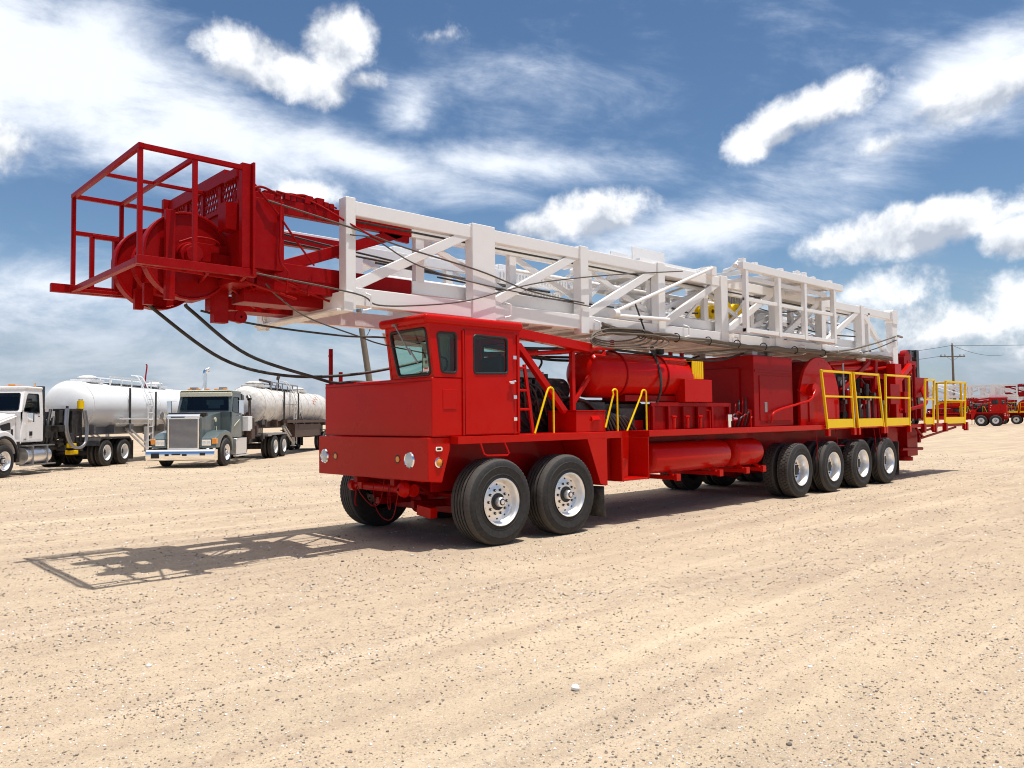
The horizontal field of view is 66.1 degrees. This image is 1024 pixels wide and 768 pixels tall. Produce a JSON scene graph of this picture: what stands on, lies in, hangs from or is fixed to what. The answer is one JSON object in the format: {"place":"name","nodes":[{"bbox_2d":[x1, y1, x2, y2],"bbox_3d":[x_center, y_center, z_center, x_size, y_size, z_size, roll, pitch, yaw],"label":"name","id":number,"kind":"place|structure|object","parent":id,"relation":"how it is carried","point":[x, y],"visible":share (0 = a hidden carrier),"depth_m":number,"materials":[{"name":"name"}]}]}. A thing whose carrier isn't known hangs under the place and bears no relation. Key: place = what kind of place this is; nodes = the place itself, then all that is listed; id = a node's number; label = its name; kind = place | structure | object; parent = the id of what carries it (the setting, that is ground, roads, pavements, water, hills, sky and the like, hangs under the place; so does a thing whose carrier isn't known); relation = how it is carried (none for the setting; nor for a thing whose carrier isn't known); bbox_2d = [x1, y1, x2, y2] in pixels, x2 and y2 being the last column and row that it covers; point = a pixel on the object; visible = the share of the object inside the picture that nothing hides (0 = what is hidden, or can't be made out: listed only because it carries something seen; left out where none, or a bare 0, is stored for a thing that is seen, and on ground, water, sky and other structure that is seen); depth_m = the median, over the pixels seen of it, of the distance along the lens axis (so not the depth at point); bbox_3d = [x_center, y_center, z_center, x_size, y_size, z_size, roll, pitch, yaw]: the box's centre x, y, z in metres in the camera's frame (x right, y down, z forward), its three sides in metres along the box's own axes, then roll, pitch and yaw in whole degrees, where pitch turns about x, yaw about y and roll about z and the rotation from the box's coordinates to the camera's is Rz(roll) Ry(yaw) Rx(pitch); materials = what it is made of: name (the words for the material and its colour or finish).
{"place":"outdoors","nodes":[
{"label":"outdoors","id":0,"kind":"place"},
{"bbox_2d":[0,418,1023,767],"bbox_3d":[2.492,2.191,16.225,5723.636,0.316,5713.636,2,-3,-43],"label":"ground","id":1,"kind":"structure","parent":0,"point":[1002,444],"depth_m":6.34,"materials":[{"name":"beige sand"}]},
{"bbox_2d":[0,383,132,477],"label":"tractor truck","id":2,"kind":"object","parent":1,"relation":"on","point":[31,426],"visible":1,"depth_m":26.89,"materials":[{"name":"metal"}]},
{"bbox_2d":[45,364,212,451],"bbox_3d":[-17.036,1.280,36.038,2.458,4.327,12.300,-1,-3,0],"label":"tank trailer","id":3,"kind":"object","parent":1,"relation":"on","point":[110,407],"visible":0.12,"depth_m":32.74,"materials":[{"name":"grey metal"}]},
{"bbox_2d":[145,367,287,465],"bbox_3d":[-12.055,1.309,33.335,3.020,3.913,9.492,-1,-3,0],"label":"tractor truck","id":4,"kind":"object","parent":1,"relation":"on","point":[222,423],"visible":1,"depth_m":30.84,"materials":[{"name":"metal"}]},
{"bbox_2d":[235,376,326,449],"bbox_3d":[-12.032,1.610,41.776,2.458,4.056,13.000,-1,-3,0],"label":"tank trailer","id":5,"kind":"object","parent":1,"relation":"on","point":[297,414],"visible":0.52,"depth_m":39.85,"materials":[{"name":"metal"}]},
{"bbox_2d":[356,309,372,380],"bbox_3d":[-6.663,0.016,37.054,1.314,7.142,0.340,-1,-3,2],"label":"wooden pole","id":6,"kind":"object","parent":1,"relation":"on","point":[366,362],"visible":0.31,"depth_m":37.00,"materials":[{"name":"wood"}]},
{"bbox_2d":[50,142,968,544],"bbox_3d":[3.772,-0.122,16.177,22.942,4.882,3.192,2,-3,-43],"label":"drilling rig truck","id":7,"kind":"object","parent":1,"relation":"on","point":[476,442],"visible":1,"depth_m":11.56,"materials":[{"name":"metal"}]},
{"bbox_2d":[571,684,579,690],"bbox_3d":[0.384,1.837,4.774,0.054,0.038,0.054,4,-13,14],"label":"stone","id":8,"kind":"object","parent":1,"relation":"on","point":[575,687],"visible":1,"depth_m":4.76,"materials":[{"name":"stone"}]},
{"bbox_2d":[940,343,964,399],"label":"utility pole","id":9,"kind":"object","parent":1,"relation":"on","point":[952,356],"visible":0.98,"depth_m":95.11,"materials":[{"name":"brown wood"}]},
{"bbox_2d":[953,345,1001,345],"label":"power line","id":10,"kind":"object","parent":9,"relation":"attached to","point":[977,345],"visible":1,"depth_m":95.25,"materials":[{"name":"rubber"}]},
{"bbox_2d":[911,381,1023,425],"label":"drilling rig truck","id":11,"kind":"object","parent":1,"relation":"on","point":[994,411],"visible":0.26,"depth_m":83.04,"materials":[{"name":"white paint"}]},
{"bbox_2d":[948,387,1023,423],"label":"drilling rig truck","id":12,"kind":"object","parent":1,"relation":"on","point":[1016,415],"visible":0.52,"depth_m":93.78,"materials":[{"name":"red paint"}]},
{"bbox_2d":[0,0,1023,418],"label":"sky","id":13,"kind":"structure","parent":0,"point":[874,149],"materials":[{"name":"blue"}]}
]}

